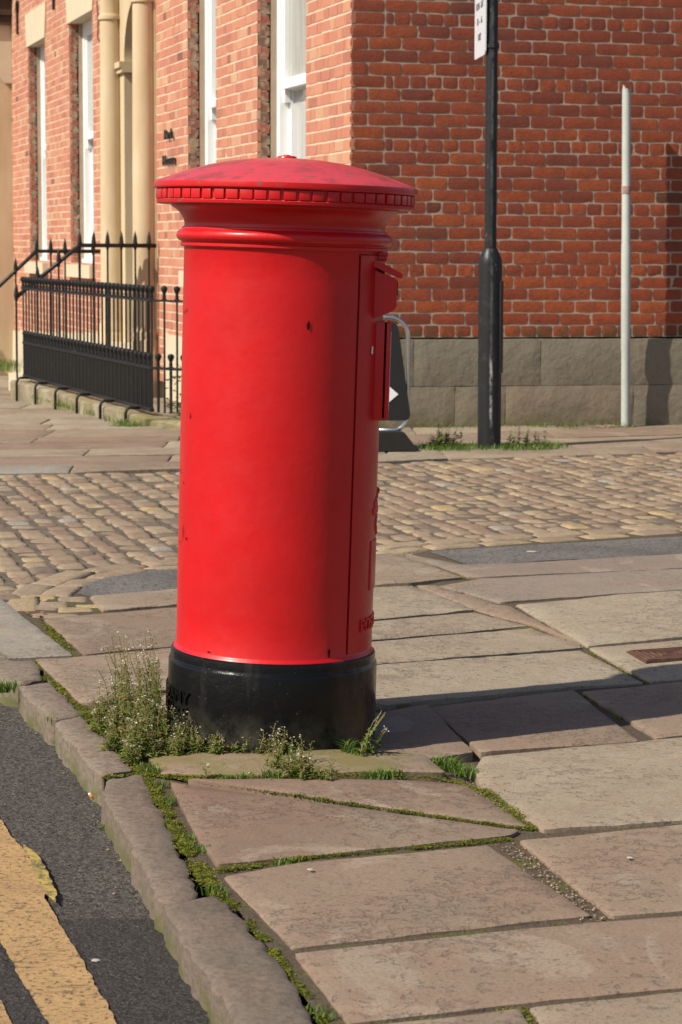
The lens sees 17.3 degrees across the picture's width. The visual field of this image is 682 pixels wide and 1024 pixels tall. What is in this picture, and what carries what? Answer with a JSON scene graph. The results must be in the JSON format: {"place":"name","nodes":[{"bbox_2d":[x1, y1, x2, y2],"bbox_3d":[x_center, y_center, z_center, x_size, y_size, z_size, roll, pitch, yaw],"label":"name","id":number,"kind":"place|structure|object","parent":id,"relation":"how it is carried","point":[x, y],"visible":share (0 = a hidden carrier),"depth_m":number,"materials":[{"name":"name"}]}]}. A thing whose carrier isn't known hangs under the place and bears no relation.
{"place":"outdoors","nodes":[
{"label":"outdoors","id":0,"kind":"place"},
{"bbox_2d":[0,682,316,1023],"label":"road","id":1,"kind":"structure","parent":0,"point":[36,781],"depth_m":5.15,"materials":[{"name":"grey asphalt"}]},
{"bbox_2d":[21,843,56,902],"bbox_3d":[-0.639,0.766,4.763,0.032,0.002,0.478,-1,7,-14],"label":"older yellow line","id":2,"kind":"object","parent":1,"relation":"on","point":[42,872],"visible":1,"depth_m":4.75,"materials":[{"name":"paint"}]},
{"bbox_2d":[0,819,115,1023],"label":"yellow line","id":3,"kind":"object","parent":1,"relation":"on","point":[55,975],"visible":1,"depth_m":4.24,"materials":[{"name":"paint"}]},
{"bbox_2d":[0,918,209,1023],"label":"road patch","id":4,"kind":"object","parent":1,"relation":"on","point":[135,974],"visible":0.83,"depth_m":4.11,"materials":[{"name":"grey asphalt"}]},
{"bbox_2d":[0,652,311,1023],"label":"kerb","id":5,"kind":"structure","parent":1,"relation":"on","point":[231,971],"depth_m":4.48,"materials":[{"name":"stone"}]},
{"bbox_2d":[0,530,681,1023],"bbox_3d":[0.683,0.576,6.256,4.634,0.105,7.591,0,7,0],"label":"pavement","id":6,"kind":"structure","parent":0,"point":[532,729],"depth_m":5.19,"materials":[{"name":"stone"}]},
{"bbox_2d":[86,628,183,764],"bbox_3d":[-0.531,0.464,5.781,0.254,0.250,0.635,-1,7,-13],"label":"flowering weed","id":7,"kind":"object","parent":6,"relation":"on","point":[146,728],"visible":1,"depth_m":5.78,"materials":[{"name":"green plant"}]},
{"bbox_2d":[165,711,250,755],"bbox_3d":[-0.352,0.562,5.609,0.228,0.100,0.153,4,8,30],"label":"weed","id":8,"kind":"object","parent":6,"relation":"on","point":[182,744],"visible":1,"depth_m":5.62,"materials":[{"name":"green plant"}]},
{"bbox_2d":[154,155,417,751],"bbox_3d":[-0.162,-0.156,5.808,0.676,1.525,0.676,2,7,0],"label":"pillar box","id":9,"kind":"object","parent":6,"relation":"on","point":[290,290],"visible":0.99,"depth_m":5.60,"materials":[{"name":"red paint"}]},
{"bbox_2d":[346,252,402,654],"bbox_3d":[0.085,-0.162,5.807,0.113,1.021,0.343,2,7,0],"label":"door","id":10,"kind":"structure","parent":9,"relation":"in","point":[378,290],"depth_m":5.68,"materials":[{"name":"red paint"}]},
{"bbox_2d":[252,721,338,779],"bbox_3d":[-0.125,0.584,5.469,0.154,0.090,0.349,-3,8,-29],"label":"bushy weed","id":11,"kind":"object","parent":6,"relation":"on","point":[296,765],"visible":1,"depth_m":5.43,"materials":[{"name":"green plant"}]},
{"bbox_2d":[4,424,635,927],"bbox_3d":[0.231,0.131,9.900,2.090,0.086,12.798,1,7,8],"label":"grit","id":12,"kind":"object","parent":6,"relation":"on","point":[378,706],"visible":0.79,"depth_m":4.68,"materials":[{"name":"gravel"}]},
{"bbox_2d":[31,574,646,1023],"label":"moss","id":13,"kind":"object","parent":6,"relation":"on","point":[201,874],"visible":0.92,"depth_m":4.96,"materials":[{"name":"green plant"}]},
{"bbox_2d":[202,763,256,778],"bbox_3d":[-0.267,0.621,5.361,0.132,0.040,0.034,0,7,0],"label":"seedling","id":14,"kind":"object","parent":13,"relation":"on","point":[205,772],"visible":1,"depth_m":5.36,"materials":[{"name":"green plant"}]},
{"bbox_2d":[355,710,388,756],"bbox_3d":[0.071,0.558,5.614,0.082,0.122,0.100,3,7,22],"label":"green weed","id":15,"kind":"object","parent":6,"relation":"on","point":[366,742],"visible":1,"depth_m":5.62,"materials":[{"name":"green plant"}]},
{"bbox_2d":[627,647,681,663],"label":"drain cover","id":16,"kind":"object","parent":6,"relation":"on","point":[659,655],"visible":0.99,"depth_m":7.16,"materials":[{"name":"metal"}]},
{"bbox_2d":[0,452,681,617],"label":"cobbled street","id":17,"kind":"structure","parent":0,"point":[64,586],"depth_m":10.78,"materials":[{"name":"stone"}]},
{"bbox_2d":[0,376,681,475],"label":"pavement","id":18,"kind":"structure","parent":0,"point":[37,439],"depth_m":14.82,"materials":[{"name":"stone"}]},
{"bbox_2d":[154,367,180,418],"bbox_3d":[-1.059,-0.922,17.200,0.769,0.585,1.094,0,7,0],"label":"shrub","id":19,"kind":"object","parent":18,"relation":"on","point":[179,403],"visible":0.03,"depth_m":17.24,"materials":[{"name":"green plant"}]},
{"bbox_2d":[0,357,676,1023],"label":"grass","id":20,"kind":"structure","parent":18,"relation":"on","point":[456,767],"depth_m":5.63,"materials":[{"name":"green plant"}]},
{"bbox_2d":[378,315,414,450],"bbox_3d":[0.144,-0.812,13.974,0.600,0.839,0.320,0,7,-6],"label":"pavement sign","id":21,"kind":"object","parent":18,"relation":"on","point":[394,439],"visible":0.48,"depth_m":13.96,"materials":[{"name":"metal"}]},
{"bbox_2d":[425,422,462,447],"bbox_3d":[0.663,-0.495,14.264,0.216,0.164,0.420,3,7,20],"label":"verge weed","id":22,"kind":"object","parent":18,"relation":"on","point":[440,440],"visible":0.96,"depth_m":14.21,"materials":[{"name":"green plant"}]},
{"bbox_2d":[474,0,503,448],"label":"sign post","id":23,"kind":"object","parent":18,"relation":"on","point":[490,322],"visible":0.98,"depth_m":14.03,"materials":[{"name":"black metal"}]},
{"bbox_2d":[499,281,503,372],"bbox_3d":[1.006,-1.165,14.095,0.025,0.580,0.061,2,7,18],"label":"access door","id":24,"kind":"structure","parent":23,"relation":"in","point":[501,283],"depth_m":14.08,"materials":[{"name":"black paint"}]},
{"bbox_2d":[504,423,546,444],"bbox_3d":[1.181,-0.504,14.395,0.268,0.154,0.238,-4,8,-34],"label":"verge weed","id":25,"kind":"object","parent":18,"relation":"on","point":[510,440],"visible":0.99,"depth_m":14.40,"materials":[{"name":"green plant"}]},
{"bbox_2d":[621,85,630,426],"bbox_3d":[2.015,-1.772,15.827,0.069,2.468,0.069,-1,7,0],"label":"grey pole","id":26,"kind":"object","parent":18,"relation":"on","point":[625,261],"visible":0.94,"depth_m":15.80,"materials":[{"name":"metal"}]},
{"bbox_2d":[78,536,681,595],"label":"tarmac strip","id":27,"kind":"object","parent":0,"point":[153,580],"visible":0.73,"depth_m":9.29,"materials":[{"name":"grey asphalt"}]},
{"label":"ground","id":28,"kind":"structure","parent":0,"visible":0},
{"bbox_2d":[10,380,180,427],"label":"area kerb","id":29,"kind":"structure","parent":28,"relation":"on","point":[44,391],"depth_m":18.77,"materials":[{"name":"beige stone"}]},
{"bbox_2d":[15,277,182,423],"bbox_3d":[-1.947,-1.307,18.537,0.714,1.194,5.997,-3,8,-27],"label":"iron railing","id":30,"kind":"object","parent":29,"relation":"on","point":[113,373],"visible":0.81,"depth_m":18.62,"materials":[{"name":"black metal"}]},
{"bbox_2d":[0,0,681,429],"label":"brick house","id":31,"kind":"structure","parent":28,"relation":"on","point":[112,112],"depth_m":15.97,"materials":[{"name":"brick"}]},
{"bbox_2d":[24,1,47,273],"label":"window","id":32,"kind":"structure","parent":31,"relation":"in","point":[35,20],"depth_m":29.92,"materials":[{"name":"white paint"}]},
{"bbox_2d":[0,238,100,339],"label":"handrail","id":33,"kind":"object","parent":31,"relation":"attached to","point":[50,251],"visible":0.59,"depth_m":23.86,"materials":[{"name":"black metal"}]},
{"bbox_2d":[66,0,95,278],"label":"window","id":34,"kind":"structure","parent":31,"relation":"in","point":[78,12],"depth_m":26.73,"materials":[{"name":"white paint"}]},
{"bbox_2d":[14,231,155,378],"bbox_3d":[-2.480,-1.979,21.746,1.393,1.495,0.046,-2,7,-16],"label":"iron railing","id":35,"kind":"object","parent":31,"relation":"attached to","point":[121,245],"visible":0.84,"depth_m":21.72,"materials":[{"name":"black metal"}]},
{"bbox_2d":[8,0,198,397],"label":"doorway","id":36,"kind":"structure","parent":31,"relation":"in","point":[128,71],"depth_m":23.28,"materials":[{"name":"stone"}]},
{"bbox_2d":[178,0,215,286],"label":"window","id":37,"kind":"structure","parent":31,"relation":"in","point":[204,13],"depth_m":20.45,"materials":[{"name":"white paint"}]},
{"bbox_2d":[257,0,305,158],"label":"window","id":38,"kind":"structure","parent":31,"relation":"in","point":[283,30],"depth_m":17.92,"materials":[{"name":"white paint"}]}
]}

